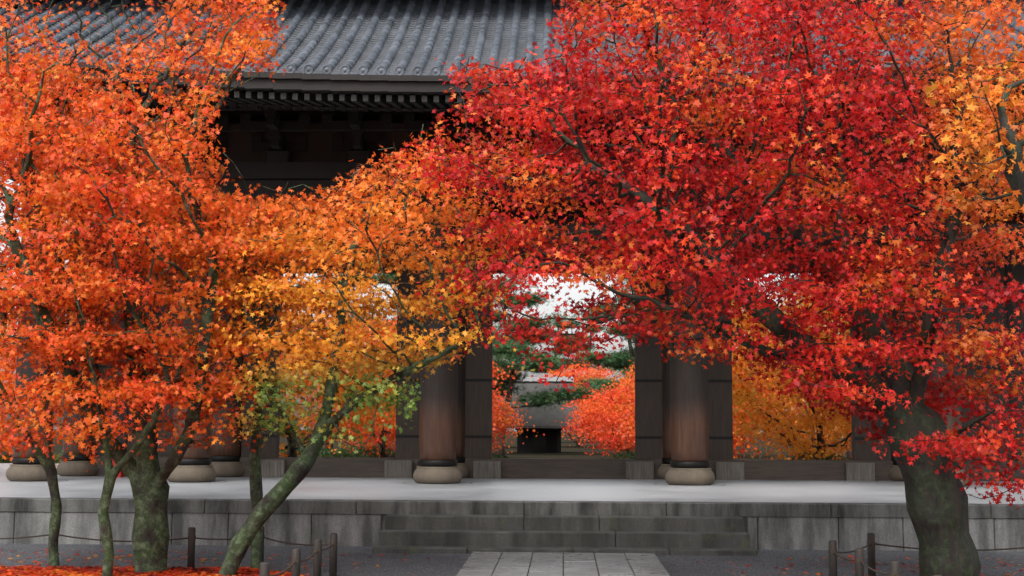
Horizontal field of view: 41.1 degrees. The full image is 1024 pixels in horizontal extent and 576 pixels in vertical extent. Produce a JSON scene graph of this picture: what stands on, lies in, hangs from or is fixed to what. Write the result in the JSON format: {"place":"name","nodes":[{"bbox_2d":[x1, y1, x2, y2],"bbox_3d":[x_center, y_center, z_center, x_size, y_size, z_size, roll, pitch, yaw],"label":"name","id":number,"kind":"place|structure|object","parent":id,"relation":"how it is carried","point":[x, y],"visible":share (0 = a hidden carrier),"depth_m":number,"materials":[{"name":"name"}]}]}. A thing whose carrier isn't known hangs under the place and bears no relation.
{"place":"outdoors","nodes":[
{"label":"outdoors","id":0,"kind":"place"},
{"bbox_2d":[0,158,845,427],"label":"sky","id":1,"kind":"structure","parent":0,"point":[574,293],"materials":[{"name":"white"}]},
{"bbox_2d":[0,429,846,459],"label":"moss ground","id":2,"kind":"structure","parent":0,"point":[572,451],"depth_m":111.59,"materials":[{"name":"green plant"}]},
{"bbox_2d":[53,372,63,455],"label":"maple","id":3,"kind":"object","parent":2,"relation":"on","point":[60,420],"depth_m":51.34,"materials":[{"name":"orange plant"}]},
{"bbox_2d":[0,444,851,462],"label":"azalea shrubs","id":4,"kind":"object","parent":2,"relation":"on","point":[328,453],"visible":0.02,"depth_m":61.14,"materials":[{"name":"green plant"}]},
{"bbox_2d":[351,361,528,454],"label":"maple","id":5,"kind":"object","parent":2,"relation":"on","point":[499,402],"depth_m":63.81,"materials":[{"name":"orange plant"}]},
{"bbox_2d":[492,391,544,453],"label":"maple","id":6,"kind":"object","parent":2,"relation":"on","point":[507,421],"depth_m":77.37,"materials":[{"name":"orange plant"}]},
{"bbox_2d":[515,428,562,452],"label":"gate","id":7,"kind":"structure","parent":2,"relation":"on","point":[548,442],"depth_m":100.21,"materials":[{"name":"black wood"}]},
{"bbox_2d":[499,381,581,427],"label":"roof","id":8,"kind":"structure","parent":7,"relation":"on","point":[542,418],"depth_m":97.80,"materials":[{"name":"grey tile"}]},
{"bbox_2d":[555,375,634,455],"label":"maple","id":9,"kind":"object","parent":2,"relation":"on","point":[602,436],"depth_m":78.47,"materials":[{"name":"orange plant"}]},
{"bbox_2d":[562,277,634,450],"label":"pine","id":10,"kind":"object","parent":2,"relation":"on","point":[621,358],"depth_m":92.60,"materials":[{"name":"green plant"}]},
{"bbox_2d":[575,283,633,406],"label":"pine","id":11,"kind":"object","parent":2,"relation":"on","point":[599,382],"visible":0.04,"depth_m":110.92,"materials":[{"name":"green plant"}]},
{"bbox_2d":[731,274,765,385],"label":"pine","id":12,"kind":"object","parent":2,"relation":"on","point":[743,315],"depth_m":82.79,"materials":[{"name":"green plant"}]},
{"bbox_2d":[0,426,1023,575],"bbox_3d":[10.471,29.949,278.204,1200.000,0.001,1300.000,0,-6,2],"label":"ground","id":13,"kind":"structure","parent":0,"point":[413,564],"depth_m":20.40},
{"bbox_2d":[0,285,66,456],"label":"maple","id":14,"kind":"object","parent":13,"relation":"on","point":[10,375],"depth_m":47.09,"materials":[{"name":"orange plant"}]},
{"bbox_2d":[0,32,150,565],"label":"thin maple","id":15,"kind":"object","parent":13,"relation":"on","point":[25,207],"depth_m":19.08,"materials":[{"name":"orange plant"}]},
{"bbox_2d":[0,142,264,575],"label":"thin maple","id":16,"kind":"object","parent":13,"relation":"on","point":[78,284],"depth_m":17.45,"materials":[{"name":"plant"}]},
{"bbox_2d":[16,567,280,575],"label":"fallen leaves","id":17,"kind":"object","parent":13,"relation":"on","point":[114,573],"visible":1,"depth_m":18.44,"materials":[{"name":"red plant"}]},
{"bbox_2d":[0,0,316,573],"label":"orange maple","id":18,"kind":"object","parent":13,"relation":"on","point":[72,340],"depth_m":17.56,"materials":[{"name":"orange plant"}]},
{"bbox_2d":[82,129,382,568],"bbox_3d":[-3.917,0.854,18.832,4.148,6.371,4.276,0,-6,2],"label":"maple tree","id":19,"kind":"object","parent":13,"relation":"on","point":[311,252],"depth_m":18.63,"materials":[{"name":"orange plant"}]},
{"bbox_2d":[279,282,396,456],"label":"maple","id":20,"kind":"object","parent":13,"relation":"on","point":[363,422],"depth_m":48.57,"materials":[{"name":"orange plant"}]},
{"bbox_2d":[283,274,393,450],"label":"pine","id":21,"kind":"object","parent":13,"relation":"on","point":[352,286],"depth_m":80.11,"materials":[{"name":"plant"}]},
{"bbox_2d":[303,316,396,457],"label":"maple","id":22,"kind":"object","parent":13,"relation":"on","point":[373,439],"depth_m":57.59,"materials":[{"name":"orange plant"}]},
{"bbox_2d":[160,124,541,575],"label":"maple tree","id":23,"kind":"object","parent":13,"relation":"on","point":[415,304],"depth_m":17.41,"materials":[{"name":"orange plant"}]},
{"bbox_2d":[305,274,544,395],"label":"pine","id":24,"kind":"object","parent":13,"relation":"on","point":[506,362],"depth_m":74.30,"materials":[{"name":"green plant"}]},
{"bbox_2d":[0,511,1023,551],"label":"platform facing stones","id":25,"kind":"object","parent":13,"relation":"on","point":[799,533],"visible":0.17,"depth_m":22.77,"materials":[{"name":"grey stone"}]},
{"bbox_2d":[0,463,1023,503],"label":"platform floor","id":26,"kind":"structure","parent":25,"relation":"on","point":[802,491],"depth_m":26.71,"materials":[{"name":"grey stone"}]},
{"bbox_2d":[111,458,124,476],"bbox_3d":[-9.386,4.261,32.461,0.360,0.450,0.360,0,-6,2],"label":"fire bucket box","id":27,"kind":"object","parent":26,"relation":"on","point":[121,474],"visible":0.12,"depth_m":32.33,"materials":[{"name":"red paint"}]},
{"bbox_2d":[6,461,968,486],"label":"column bases","id":28,"kind":"object","parent":26,"relation":"on","point":[212,471],"visible":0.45,"depth_m":29.65,"materials":[{"name":"beige stone"}]},
{"bbox_2d":[13,176,962,462],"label":"columns","id":29,"kind":"structure","parent":28,"relation":"on","point":[685,416],"depth_m":29.75,"materials":[{"name":"brown wood"}]},
{"bbox_2d":[12,455,963,469],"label":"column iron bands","id":30,"kind":"object","parent":29,"relation":"attached to","point":[421,463],"visible":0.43,"depth_m":29.74,"materials":[{"name":"black metal"}]},
{"bbox_2d":[8,160,1023,460],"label":"gate beams","id":31,"kind":"structure","parent":29,"relation":"attached to","point":[272,176],"depth_m":30.41,"materials":[{"name":"brown wood"}]},
{"bbox_2d":[0,76,1022,111],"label":"rafters","id":32,"kind":"object","parent":31,"relation":"on","point":[359,101],"visible":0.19,"depth_m":26.89,"materials":[{"name":"brown wood"}]},
{"bbox_2d":[0,48,1023,111],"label":"gate eave boards","id":33,"kind":"object","parent":32,"relation":"on","point":[363,84],"visible":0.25,"depth_m":25.90,"materials":[{"name":"brown wood"}]},
{"bbox_2d":[0,0,1023,75],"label":"gate roof tiles","id":34,"kind":"object","parent":33,"relation":"on","point":[455,41],"visible":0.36,"depth_m":29.13,"materials":[{"name":"grey tile"}]},
{"bbox_2d":[0,0,54,8],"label":"gate roof hips","id":35,"kind":"object","parent":34,"relation":"on","point":[29,2],"visible":0.46,"depth_m":30.64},
{"bbox_2d":[37,78,1013,101],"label":"rafter ends","id":36,"kind":"object","parent":32,"relation":"attached to","point":[341,97],"visible":0.31,"depth_m":26.05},
{"bbox_2d":[58,476,980,487],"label":"platform floor joints","id":37,"kind":"object","parent":26,"relation":"on","point":[468,482],"visible":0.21,"depth_m":29.58,"materials":[{"name":"grey"}]},
{"bbox_2d":[94,456,1023,480],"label":"gate sills","id":38,"kind":"structure","parent":26,"relation":"on","point":[511,468],"depth_m":32.52,"materials":[{"name":"brown wood"}]},
{"bbox_2d":[260,459,874,480],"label":"gate post shoes","id":39,"kind":"object","parent":26,"relation":"on","point":[639,470],"visible":0.93,"depth_m":32.32,"materials":[{"name":"grey stone"}]},
{"bbox_2d":[241,272,890,460],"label":"columns","id":40,"kind":"structure","parent":39,"relation":"on","point":[648,399],"depth_m":32.73,"materials":[{"name":"brown wood"}]},
{"bbox_2d":[243,320,883,439],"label":"column bands","id":41,"kind":"object","parent":40,"relation":"attached to","point":[636,437],"visible":0.4,"depth_m":32.71,"materials":[{"name":"black metal"}]},
{"bbox_2d":[0,463,1023,517],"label":"platform edge stones","id":42,"kind":"object","parent":25,"relation":"on","point":[492,507],"visible":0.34,"depth_m":22.69,"materials":[{"name":"grey stone"}]},
{"bbox_2d":[0,549,1023,575],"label":"fallen leaves","id":43,"kind":"object","parent":13,"relation":"on","point":[32,570],"visible":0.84,"depth_m":18.47,"materials":[{"name":"orange plant"}]},
{"bbox_2d":[492,274,611,454],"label":"pine","id":44,"kind":"object","parent":13,"relation":"on","point":[540,398],"depth_m":91.25,"materials":[{"name":"green plant"}]},
{"bbox_2d":[525,310,585,386],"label":"pine","id":45,"kind":"object","parent":13,"relation":"on","point":[557,325],"depth_m":154.70,"materials":[{"name":"plant"}]},
{"bbox_2d":[187,526,941,575],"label":"fence posts","id":46,"kind":"object","parent":13,"relation":"on","point":[317,564],"visible":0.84,"depth_m":17.26,"materials":[{"name":"brown wood"}]},
{"bbox_2d":[0,534,1023,575],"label":"rope fence","id":47,"kind":"object","parent":46,"relation":"attached to","point":[293,561],"visible":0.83,"depth_m":18.50,"materials":[{"name":"black fabric"}]},
{"bbox_2d":[372,514,756,555],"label":"platform steps","id":48,"kind":"structure","parent":13,"relation":"on","point":[563,534],"depth_m":21.93,"materials":[{"name":"grey stone"}]},
{"bbox_2d":[542,361,622,446],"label":"maple","id":49,"kind":"object","parent":13,"relation":"on","point":[578,371],"depth_m":123.47,"materials":[{"name":"orange plant"}]},
{"bbox_2d":[561,308,610,442],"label":"maple tree","id":50,"kind":"object","parent":13,"relation":"on","point":[593,329],"depth_m":159.53,"materials":[{"name":"red plant"}]},
{"bbox_2d":[597,364,634,432],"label":"maple","id":51,"kind":"object","parent":13,"relation":"on","point":[624,379],"depth_m":86.44,"materials":[{"name":"orange plant"}]},
{"bbox_2d":[604,347,791,459],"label":"maple","id":52,"kind":"object","parent":13,"relation":"on","point":[737,441],"depth_m":58.67,"materials":[{"name":"orange plant"}]},
{"bbox_2d":[383,0,1023,575],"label":"crimson maple","id":53,"kind":"object","parent":13,"relation":"on","point":[863,94],"depth_m":16.58,"materials":[{"name":"red plant"}]},
{"bbox_2d":[731,281,851,459],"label":"maple","id":54,"kind":"object","parent":13,"relation":"on","point":[751,392],"depth_m":46.66,"materials":[{"name":"orange plant"}]},
{"bbox_2d":[732,313,850,459],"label":"maple","id":55,"kind":"object","parent":13,"relation":"on","point":[801,439],"depth_m":60.11,"materials":[{"name":"plant"}]},
{"bbox_2d":[22,84,1023,162],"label":"eave brackets","id":56,"kind":"object","parent":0,"point":[278,148],"visible":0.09,"depth_m":30.09,"materials":[{"name":"brown wood"}]},
{"bbox_2d":[51,107,1023,460],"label":"temple gate wall","id":57,"kind":"structure","parent":0,"point":[239,145],"depth_m":30.74,"materials":[{"name":"brown wood"}]},
{"bbox_2d":[521,376,573,381],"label":"wall","id":58,"kind":"structure","parent":0,"point":[548,378],"depth_m":99.54,"materials":[{"name":"white paint"}]},
{"bbox_2d":[456,552,669,575],"bbox_3d":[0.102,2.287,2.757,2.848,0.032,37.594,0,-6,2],"label":"stone path","id":59,"kind":"structure","parent":0,"point":[542,564],"depth_m":19.54,"materials":[{"name":"grey stone"}]},
{"bbox_2d":[757,276,851,458],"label":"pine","id":60,"kind":"object","parent":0,"point":[849,454],"depth_m":71.75,"materials":[{"name":"green plant"}]},
{"bbox_2d":[880,50,1023,360],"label":"orange maple","id":61,"kind":"object","parent":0,"point":[973,109],"depth_m":12.06,"materials":[{"name":"orange plant"}]}
]}

